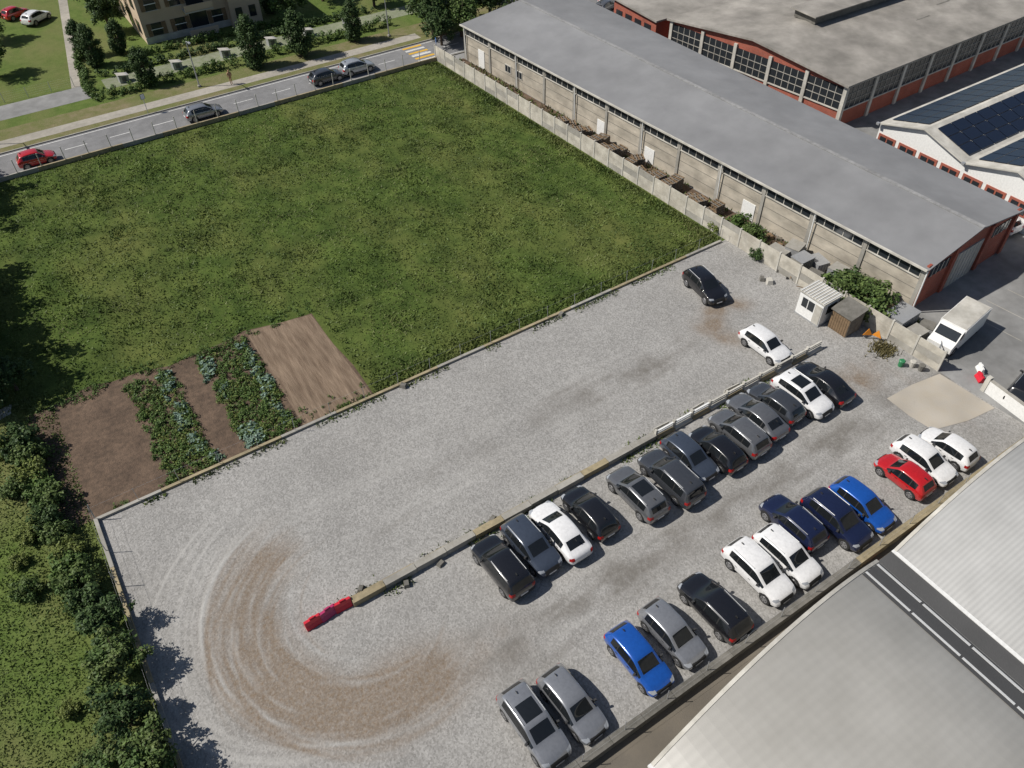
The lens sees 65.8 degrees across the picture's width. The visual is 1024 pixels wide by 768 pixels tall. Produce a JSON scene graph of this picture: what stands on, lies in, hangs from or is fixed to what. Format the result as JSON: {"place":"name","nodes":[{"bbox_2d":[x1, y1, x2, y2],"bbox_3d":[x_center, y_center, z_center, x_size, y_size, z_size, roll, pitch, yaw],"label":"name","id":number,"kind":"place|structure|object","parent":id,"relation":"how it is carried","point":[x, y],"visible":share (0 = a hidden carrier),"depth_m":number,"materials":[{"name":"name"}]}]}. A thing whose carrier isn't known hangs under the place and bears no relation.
{"place":"outdoors","nodes":[
{"label":"outdoors","id":0,"kind":"place"},
{"bbox_2d":[0,86,89,120],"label":"driveway","id":1,"kind":"structure","parent":0,"point":[35,104],"depth_m":89.55,"materials":[{"name":"concrete"}]},
{"bbox_2d":[58,0,79,87],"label":"garden path","id":2,"kind":"structure","parent":0,"point":[64,10],"depth_m":100.82,"materials":[{"name":"beige concrete"}]},
{"bbox_2d":[0,390,176,767],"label":"verge lawn","id":3,"kind":"structure","parent":0,"point":[43,728],"depth_m":42.21,"materials":[{"name":"green plant"}]},
{"bbox_2d":[0,421,43,464],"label":"bush","id":4,"kind":"object","parent":3,"relation":"on","point":[17,433],"visible":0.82,"depth_m":51.64,"materials":[{"name":"green plant"}]},
{"bbox_2d":[7,573,45,604],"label":"bush","id":5,"kind":"object","parent":3,"relation":"on","point":[24,587],"visible":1,"depth_m":44.63,"materials":[{"name":"green plant"}]},
{"bbox_2d":[7,438,55,470],"bbox_3d":[-31.503,4.571,51.431,2.627,2.039,2.673,2,45,4],"label":"bush","id":6,"kind":"object","parent":3,"relation":"on","point":[42,452],"visible":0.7,"depth_m":51.05,"materials":[{"name":"green plant"}]},
{"bbox_2d":[25,504,63,535],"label":"bush","id":7,"kind":"object","parent":3,"relation":"on","point":[45,515],"visible":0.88,"depth_m":47.69,"materials":[{"name":"green plant"}]},
{"bbox_2d":[26,478,66,517],"bbox_3d":[-28.584,7.081,48.923,2.487,1.930,2.530,21,49,21],"label":"bush","id":8,"kind":"object","parent":3,"relation":"on","point":[51,494],"visible":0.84,"depth_m":48.74,"materials":[{"name":"green plant"}]},
{"bbox_2d":[46,549,91,587],"bbox_3d":[-25.697,10.594,45.537,2.643,1.686,2.549,10,46,11],"label":"bush","id":9,"kind":"object","parent":3,"relation":"on","point":[67,560],"visible":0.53,"depth_m":45.43,"materials":[{"name":"green plant"}]},
{"bbox_2d":[47,559,102,607],"bbox_3d":[-24.583,11.043,44.765,2.742,2.092,2.694,22,50,22],"label":"bush","id":10,"kind":"object","parent":3,"relation":"on","point":[69,581],"visible":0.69,"depth_m":44.55,"materials":[{"name":"green plant"}]},
{"bbox_2d":[61,581,106,616],"bbox_3d":[-23.722,11.990,43.915,2.932,1.905,2.149,17,48,17],"label":"bush","id":11,"kind":"object","parent":3,"relation":"on","point":[88,594],"visible":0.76,"depth_m":43.61,"materials":[{"name":"green plant"}]},
{"bbox_2d":[73,590,136,649],"bbox_3d":[-21.787,12.539,42.569,3.047,2.789,3.097,26,51,25],"label":"tree","id":12,"kind":"object","parent":3,"relation":"on","point":[91,619],"visible":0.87,"depth_m":42.01,"materials":[{"name":"green plant"}]},
{"bbox_2d":[78,623,154,692],"bbox_3d":[-20.708,14.094,40.705,3.684,3.192,3.441,25,51,24],"label":"tree","id":13,"kind":"object","parent":3,"relation":"on","point":[102,665],"visible":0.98,"depth_m":40.17,"materials":[{"name":"green plant"}]},
{"bbox_2d":[84,682,157,756],"bbox_3d":[-19.175,16.346,38.538,3.301,3.021,3.355,-6,45,-5],"label":"tree","id":14,"kind":"object","parent":3,"relation":"on","point":[122,709],"visible":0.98,"depth_m":38.37,"materials":[{"name":"green plant"}]},
{"bbox_2d":[95,710,179,767],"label":"tree","id":15,"kind":"object","parent":3,"relation":"on","point":[146,747],"visible":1,"depth_m":36.95,"materials":[{"name":"green plant"}]},
{"bbox_2d":[26,313,371,527],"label":"garden soil","id":16,"kind":"structure","parent":0,"point":[107,440],"depth_m":53.74,"materials":[{"name":"brown soil"}]},
{"bbox_2d":[22,299,310,422],"bbox_3d":[-24.965,-2.037,58.929,21.653,0.461,1.910,-25,50,-22],"label":"weed","id":17,"kind":"object","parent":16,"relation":"on","point":[94,386],"visible":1,"depth_m":58.05,"materials":[{"name":"green plant"}]},
{"bbox_2d":[121,368,218,484],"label":"vegetable crops","id":18,"kind":"object","parent":16,"relation":"on","point":[158,424],"visible":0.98,"depth_m":54.08,"materials":[{"name":"green plant"}]},
{"bbox_2d":[155,369,207,455],"bbox_3d":[-23.073,1.842,54.966,1.578,0.686,9.296,-24,49,-21],"label":"cabbage row","id":19,"kind":"object","parent":16,"relation":"on","point":[178,417],"visible":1,"depth_m":54.55,"materials":[{"name":"green plant"}]},
{"bbox_2d":[193,335,302,447],"bbox_3d":[-19.068,0.235,56.515,4.511,0.506,11.467,-25,50,-22],"label":"weed bed","id":20,"kind":"object","parent":16,"relation":"on","point":[263,404],"visible":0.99,"depth_m":56.20,"materials":[{"name":"green plant"}]},
{"bbox_2d":[0,33,420,147],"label":"footpath","id":21,"kind":"structure","parent":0,"point":[131,110],"depth_m":90.76,"materials":[{"name":"beige concrete"}]},
{"bbox_2d":[0,32,463,176],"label":"road","id":22,"kind":"structure","parent":0,"point":[264,96],"depth_m":87.83,"materials":[{"name":"grey asphalt"}]},
{"bbox_2d":[0,31,463,154],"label":"kerb","id":23,"kind":"structure","parent":22,"relation":"on","point":[213,97],"depth_m":89.28,"materials":[{"name":"concrete"}]},
{"bbox_2d":[424,7,456,45],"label":"tree","id":24,"kind":"object","parent":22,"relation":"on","point":[440,24],"visible":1,"depth_m":96.92,"materials":[{"name":"green plant"}]},
{"bbox_2d":[441,0,477,36],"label":"tree","id":25,"kind":"object","parent":22,"relation":"on","point":[461,11],"visible":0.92,"depth_m":98.27,"materials":[{"name":"green plant"}]},
{"bbox_2d":[0,0,486,129],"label":"apartment lawn","id":26,"kind":"structure","parent":0,"point":[36,57],"depth_m":99.95,"materials":[{"name":"green plant"}]},
{"bbox_2d":[74,22,104,67],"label":"conical tree","id":27,"kind":"object","parent":26,"relation":"on","point":[94,56],"visible":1,"depth_m":94.35,"materials":[{"name":"green plant"}]},
{"bbox_2d":[84,0,128,25],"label":"tree","id":28,"kind":"object","parent":26,"relation":"on","point":[101,10],"visible":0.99,"depth_m":101.08,"materials":[{"name":"green plant"}]},
{"bbox_2d":[125,45,155,86],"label":"conical tree","id":29,"kind":"object","parent":26,"relation":"on","point":[137,60],"visible":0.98,"depth_m":90.21,"materials":[{"name":"green plant"}]},
{"bbox_2d":[89,54,240,101],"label":"hedge","id":30,"kind":"object","parent":26,"relation":"on","point":[188,71],"visible":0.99,"depth_m":92.49,"materials":[{"name":"green plant"}]},
{"bbox_2d":[117,0,229,42],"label":"walls","id":31,"kind":"structure","parent":26,"relation":"on","point":[163,13],"depth_m":100.24,"materials":[{"name":"beige paint"}]},
{"bbox_2d":[121,0,256,35],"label":"windows","id":32,"kind":"structure","parent":31,"relation":"attached to","point":[214,12],"depth_m":101.30,"materials":[{"name":"black glass"}]},
{"bbox_2d":[131,16,284,54],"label":"hedge","id":33,"kind":"object","parent":26,"relation":"on","point":[166,46],"visible":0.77,"depth_m":100.80,"materials":[{"name":"green plant"}]},
{"bbox_2d":[94,4,373,76],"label":"hedge","id":34,"kind":"object","parent":26,"relation":"on","point":[126,68],"visible":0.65,"depth_m":98.79,"materials":[{"name":"green plant"}]},
{"bbox_2d":[339,0,362,42],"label":"conical tree","id":35,"kind":"object","parent":26,"relation":"on","point":[353,28],"visible":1,"depth_m":98.53,"materials":[{"name":"green plant"}]},
{"bbox_2d":[0,6,496,152],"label":"verge strip","id":36,"kind":"object","parent":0,"point":[74,116],"depth_m":91.75,"materials":[{"name":"beige plant"}]},
{"bbox_2d":[233,13,267,70],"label":"conical tree","id":37,"kind":"object","parent":36,"relation":"on","point":[254,57],"visible":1,"depth_m":92.77,"materials":[{"name":"green plant"}]},
{"bbox_2d":[280,6,313,56],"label":"conical tree","id":38,"kind":"object","parent":36,"relation":"on","point":[300,45],"visible":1,"depth_m":94.85,"materials":[{"name":"green plant"}]},
{"bbox_2d":[101,5,414,88],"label":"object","id":39,"kind":"structure","parent":0,"point":[198,61],"depth_m":98.62,"materials":[{"name":"green plant"}]},
{"bbox_2d":[247,315,371,424],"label":"ploughed soil","id":40,"kind":"structure","parent":0,"point":[308,365],"depth_m":58.14,"materials":[{"name":"brown soil"}]},
{"bbox_2d":[0,61,724,490],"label":"meadow","id":41,"kind":"structure","parent":0,"point":[450,299],"depth_m":69.81,"materials":[{"name":"green plant"}]},
{"bbox_2d":[0,352,37,394],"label":"tree","id":42,"kind":"object","parent":41,"relation":"on","point":[10,373],"visible":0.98,"depth_m":55.69,"materials":[{"name":"green plant"}]},
{"bbox_2d":[88,231,722,520],"bbox_3d":[-3.783,-2.388,58.097,52.162,1.352,0.235,-25,50,-22],"label":"lot fence","id":43,"kind":"object","parent":41,"relation":"on","point":[231,459],"visible":1,"depth_m":55.98,"materials":[{"name":"concrete"}]},
{"bbox_2d":[324,225,720,414],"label":"tall grass","id":44,"kind":"structure","parent":41,"relation":"on","point":[567,304],"depth_m":62.05,"materials":[{"name":"green plant"}]},
{"bbox_2d":[99,240,1023,767],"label":"gravel lot","id":45,"kind":"structure","parent":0,"point":[233,578],"depth_m":47.68,"materials":[{"name":"grey gravel"}]},
{"bbox_2d":[141,265,769,598],"bbox_3d":[-0.829,3.031,53.395,43.890,0.240,15.228,-25,50,-22],"label":"weed","id":46,"kind":"object","parent":45,"relation":"on","point":[356,408],"visible":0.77,"depth_m":52.85,"materials":[{"name":"green plant"}]},
{"bbox_2d":[470,534,535,601],"bbox_3d":[-0.578,10.247,45.130,2.097,1.655,4.373,-28,51,-24],"label":"parked car","id":47,"kind":"object","parent":45,"relation":"on","point":[495,557],"visible":1,"depth_m":44.27,"materials":[{"name":"black paint"}]},
{"bbox_2d":[351,432,656,606],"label":"kerb blocks","id":48,"kind":"structure","parent":45,"relation":"on","point":[384,584],"depth_m":47.60,"materials":[{"name":"beige concrete"}]},
{"bbox_2d":[500,513,562,577],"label":"parked car","id":49,"kind":"object","parent":45,"relation":"on","point":[525,538],"visible":1,"depth_m":45.47,"materials":[{"name":"paint"}]},
{"bbox_2d":[496,679,571,767],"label":"parked car","id":50,"kind":"object","parent":45,"relation":"on","point":[526,714],"visible":1,"depth_m":38.18,"materials":[{"name":"silver paint"}]},
{"bbox_2d":[529,501,592,564],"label":"parked car","id":51,"kind":"object","parent":45,"relation":"on","point":[570,543],"visible":0.98,"depth_m":46.03,"materials":[{"name":"white paint"}]},
{"bbox_2d":[536,663,608,745],"bbox_3d":[3.004,15.864,39.530,2.017,1.515,4.073,-28,51,-24],"label":"parked car","id":52,"kind":"object","parent":45,"relation":"on","point":[565,695],"visible":1,"depth_m":39.00,"materials":[{"name":"silver paint"}]},
{"bbox_2d":[561,485,620,542],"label":"parked car","id":53,"kind":"object","parent":45,"relation":"on","point":[592,514],"visible":1,"depth_m":46.96,"materials":[{"name":"black paint"}]},
{"bbox_2d":[603,620,673,697],"bbox_3d":[6.601,14.156,41.154,2.017,1.515,4.073,-26,50,-23],"label":"parked car","id":54,"kind":"object","parent":45,"relation":"on","point":[631,649],"visible":1,"depth_m":40.61,"materials":[{"name":"blue paint"}]},
{"bbox_2d":[606,465,670,524],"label":"parked car","id":55,"kind":"object","parent":45,"relation":"on","point":[644,498],"visible":1,"depth_m":47.79,"materials":[{"name":"grey paint"}]},
{"bbox_2d":[637,448,706,509],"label":"parked car","id":56,"kind":"object","parent":45,"relation":"on","point":[680,483],"visible":1,"depth_m":48.54,"materials":[{"name":"grey paint"}]},
{"bbox_2d":[637,596,708,669],"bbox_3d":[8.553,13.145,42.121,2.017,1.515,4.073,-28,51,-24],"label":"parked car","id":57,"kind":"object","parent":45,"relation":"on","point":[668,627],"visible":1,"depth_m":41.59,"materials":[{"name":"silver paint"}]},
{"bbox_2d":[659,431,718,482],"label":"parked car","id":58,"kind":"object","parent":45,"relation":"on","point":[690,453],"visible":0.88,"depth_m":50.12,"materials":[{"name":"paint"}]},
{"bbox_2d":[682,265,726,304],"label":"parked car","id":59,"kind":"object","parent":45,"relation":"on","point":[701,281],"visible":1,"depth_m":62.34,"materials":[{"name":"black paint"}]},
{"bbox_2d":[677,572,753,645],"bbox_3d":[11.034,12.004,43.106,2.097,1.655,4.373,-27,50,-23],"label":"parked car","id":60,"kind":"object","parent":45,"relation":"on","point":[722,612],"visible":1,"depth_m":42.35,"materials":[{"name":"black paint"}]},
{"bbox_2d":[688,425,748,475],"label":"parked car","id":61,"kind":"object","parent":45,"relation":"on","point":[727,455],"visible":0.92,"depth_m":50.27,"materials":[{"name":"black paint"}]},
{"bbox_2d":[653,341,822,439],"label":"barrier panels","id":62,"kind":"object","parent":45,"relation":"on","point":[694,413],"visible":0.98,"depth_m":55.01,"materials":[{"name":"beige concrete"}]},
{"bbox_2d":[707,408,771,460],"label":"parked car","id":63,"kind":"object","parent":45,"relation":"on","point":[750,438],"visible":0.98,"depth_m":51.09,"materials":[{"name":"grey paint"}]},
{"bbox_2d":[725,393,789,442],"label":"parked car","id":64,"kind":"object","parent":45,"relation":"on","point":[771,423],"visible":0.89,"depth_m":52.28,"materials":[{"name":"grey paint"}]},
{"bbox_2d":[721,536,795,606],"bbox_3d":[13.906,10.427,44.617,2.097,1.655,4.373,-26,50,-23],"label":"parked car","id":65,"kind":"object","parent":45,"relation":"on","point":[750,561],"visible":1,"depth_m":44.04,"materials":[{"name":"white paint"}]},
{"bbox_2d":[738,323,791,364],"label":"parked car","id":66,"kind":"object","parent":45,"relation":"on","point":[768,345],"visible":0.99,"depth_m":57.54,"materials":[{"name":"white paint"}]},
{"bbox_2d":[746,382,806,426],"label":"parked car","id":67,"kind":"object","parent":45,"relation":"on","point":[788,408],"visible":0.9,"depth_m":53.07,"materials":[{"name":"grey paint"}]},
{"bbox_2d":[751,523,823,588],"bbox_3d":[15.773,9.731,45.312,2.057,1.595,4.173,-27,51,-24],"label":"parked car","id":68,"kind":"object","parent":45,"relation":"on","point":[788,552],"visible":0.91,"depth_m":44.71,"materials":[{"name":"white paint"}]},
{"bbox_2d":[758,493,829,553],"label":"parked car","id":69,"kind":"object","parent":45,"relation":"on","point":[805,528],"visible":0.9,"depth_m":46.21,"materials":[{"name":"blue paint"}]},
{"bbox_2d":[770,368,833,419],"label":"parked car","id":70,"kind":"object","parent":45,"relation":"on","point":[809,396],"visible":0.91,"depth_m":53.68,"materials":[{"name":"white paint"}]},
{"bbox_2d":[794,280,842,326],"bbox_3d":[23.393,-6.160,60.575,2.100,2.255,2.400,-27,50,-23],"label":"site cabin","id":71,"kind":"object","parent":45,"relation":"on","point":[818,300],"visible":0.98,"depth_m":59.96,"materials":[{"name":"white metal"}]},
{"bbox_2d":[792,361,855,407],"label":"parked car","id":72,"kind":"object","parent":45,"relation":"on","point":[838,391],"visible":0.8,"depth_m":54.28,"materials":[{"name":"black paint"}]},
{"bbox_2d":[799,486,873,551],"bbox_3d":[19.329,7.895,47.025,2.097,1.655,4.373,-26,50,-23],"label":"parked car","id":73,"kind":"object","parent":45,"relation":"on","point":[844,524],"visible":0.94,"depth_m":46.43,"materials":[{"name":"blue paint"}]},
{"bbox_2d":[828,296,868,337],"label":"wooden shed","id":74,"kind":"structure","parent":45,"relation":"on","point":[847,315],"depth_m":59.04,"materials":[{"name":"brown wood"}]},
{"bbox_2d":[828,475,896,533],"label":"parked car","id":75,"kind":"object","parent":45,"relation":"on","point":[870,507],"visible":0.88,"depth_m":47.25,"materials":[{"name":"blue paint"}]},
{"bbox_2d":[873,453,936,500],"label":"parked car","id":76,"kind":"object","parent":45,"relation":"on","point":[912,480],"visible":1,"depth_m":48.69,"materials":[{"name":"red paint"}]},
{"bbox_2d":[889,434,957,486],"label":"parked car","id":77,"kind":"object","parent":45,"relation":"on","point":[927,457],"visible":0.96,"depth_m":49.64,"materials":[{"name":"white paint"}]},
{"bbox_2d":[887,374,993,427],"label":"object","id":78,"kind":"structure","parent":45,"relation":"on","point":[939,401],"depth_m":54.52,"materials":[{"name":"beige sand"}]},
{"bbox_2d":[918,427,980,471],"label":"parked car","id":79,"kind":"object","parent":45,"relation":"on","point":[959,452],"visible":0.85,"depth_m":50.13,"materials":[{"name":"white paint"}]},
{"bbox_2d":[421,61,715,239],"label":"tall grass","id":80,"kind":"structure","parent":0,"point":[495,101],"depth_m":79.97,"materials":[{"name":"green plant"}]},
{"bbox_2d":[454,47,1023,423],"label":"yard","id":81,"kind":"structure","parent":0,"point":[998,353],"depth_m":62.60,"materials":[{"name":"concrete"}]},
{"bbox_2d":[614,0,724,37],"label":"brick annex","id":82,"kind":"object","parent":81,"relation":"on","point":[653,15],"visible":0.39,"depth_m":96.35,"materials":[{"name":"red brick"}]},
{"bbox_2d":[461,58,894,313],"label":"dirt strip","id":83,"kind":"object","parent":81,"relation":"on","point":[687,189],"visible":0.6,"depth_m":78.99,"materials":[{"name":"soil"}]},
{"bbox_2d":[435,46,944,369],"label":"panels","id":84,"kind":"object","parent":83,"relation":"on","point":[928,353],"visible":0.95,"depth_m":70.67,"materials":[{"name":"concrete"}]},
{"bbox_2d":[434,44,947,371],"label":"posts","id":85,"kind":"object","parent":83,"relation":"on","point":[916,342],"visible":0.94,"depth_m":71.50,"materials":[{"name":"concrete"}]},
{"bbox_2d":[849,276,900,322],"bbox_3d":[27.642,-6.476,60.342,4.268,3.256,4.194,-31,52,-26],"label":"bush","id":86,"kind":"object","parent":83,"relation":"on","point":[878,293],"visible":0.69,"depth_m":59.72,"materials":[{"name":"green plant"}]},
{"bbox_2d":[459,0,1023,306],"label":"long warehouse","id":87,"kind":"structure","parent":81,"relation":"on","point":[911,228],"depth_m":72.10,"materials":[{"name":"paint"}]},
{"bbox_2d":[466,29,920,276],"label":"strip windows","id":88,"kind":"structure","parent":87,"relation":"in","point":[779,198],"depth_m":70.50,"materials":[{"name":"glass"}]},
{"bbox_2d":[943,238,984,288],"bbox_3d":[35.914,-9.577,62.995,3.600,3.300,0.130,-28,51,-24],"label":"gable door","id":89,"kind":"structure","parent":87,"relation":"in","point":[965,259],"depth_m":62.85,"materials":[{"name":"paint"}]},
{"bbox_2d":[667,0,1023,122],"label":"brick factory","id":90,"kind":"structure","parent":81,"relation":"on","point":[844,61],"depth_m":87.01,"materials":[{"name":"red brick"}]},
{"bbox_2d":[927,296,991,356],"bbox_3d":[32.893,-4.176,58.479,5.270,2.145,1.950,-32,53,-27],"label":"delivery van","id":91,"kind":"object","parent":81,"relation":"on","point":[960,323],"visible":0.91,"depth_m":57.61,"materials":[{"name":"white metal"}]},
{"bbox_2d":[980,375,1023,421],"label":"white gate wall","id":92,"kind":"structure","parent":81,"relation":"on","point":[997,392],"depth_m":53.97,"materials":[{"name":"concrete"}]},
{"bbox_2d":[587,524,919,767],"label":"hangar apron","id":93,"kind":"object","parent":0,"point":[645,745],"depth_m":39.72,"materials":[{"name":"concrete"}]},
{"bbox_2d":[565,437,1023,767],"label":"boundary wall","id":94,"kind":"structure","parent":93,"relation":"on","point":[692,684],"depth_m":42.07,"materials":[{"name":"concrete"}]},
{"bbox_2d":[647,559,1023,767],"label":"vaulted hangar","id":95,"kind":"structure","parent":93,"relation":"on","point":[876,663],"depth_m":33.99,"materials":[{"name":"metal"}]},
{"bbox_2d":[892,438,1023,663],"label":"vaulted hangar","id":96,"kind":"structure","parent":93,"relation":"on","point":[962,548],"depth_m":40.15,"materials":[{"name":"metal"}]},
{"bbox_2d":[879,551,1023,687],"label":"roof gutter","id":97,"kind":"object","parent":96,"relation":"attached to","point":[987,644],"visible":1,"depth_m":38.41,"materials":[{"name":"grey metal"}]},
{"bbox_2d":[876,125,1023,234],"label":"walls","id":98,"kind":"structure","parent":0,"point":[927,144],"depth_m":71.21,"materials":[{"name":"white paint"}]},
{"bbox_2d":[878,133,1023,217],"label":"window band","id":99,"kind":"object","parent":98,"relation":"attached to","point":[951,170],"depth_m":71.52,"materials":[{"name":"red metal"}]},
{"bbox_2d":[880,63,1023,177],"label":"roof","id":100,"kind":"structure","parent":98,"relation":"on","point":[946,142],"depth_m":72.47,"materials":[{"name":"white metal"}]},
{"bbox_2d":[893,65,1023,165],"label":"solar panels","id":101,"kind":"object","parent":100,"relation":"on","point":[964,99],"visible":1,"depth_m":74.07,"materials":[{"name":"glass"}]},
{"label":"ground","id":102,"kind":"structure","parent":0,"visible":0},
{"bbox_2d":[87,505,183,767],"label":"side fence","id":103,"kind":"object","parent":102,"relation":"on","point":[114,576],"visible":0.84,"depth_m":43.16,"materials":[{"name":"concrete"}]},
{"bbox_2d":[0,45,436,181],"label":"road fence","id":104,"kind":"object","parent":102,"relation":"on","point":[186,127],"visible":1,"depth_m":85.09,"materials":[{"name":"concrete"}]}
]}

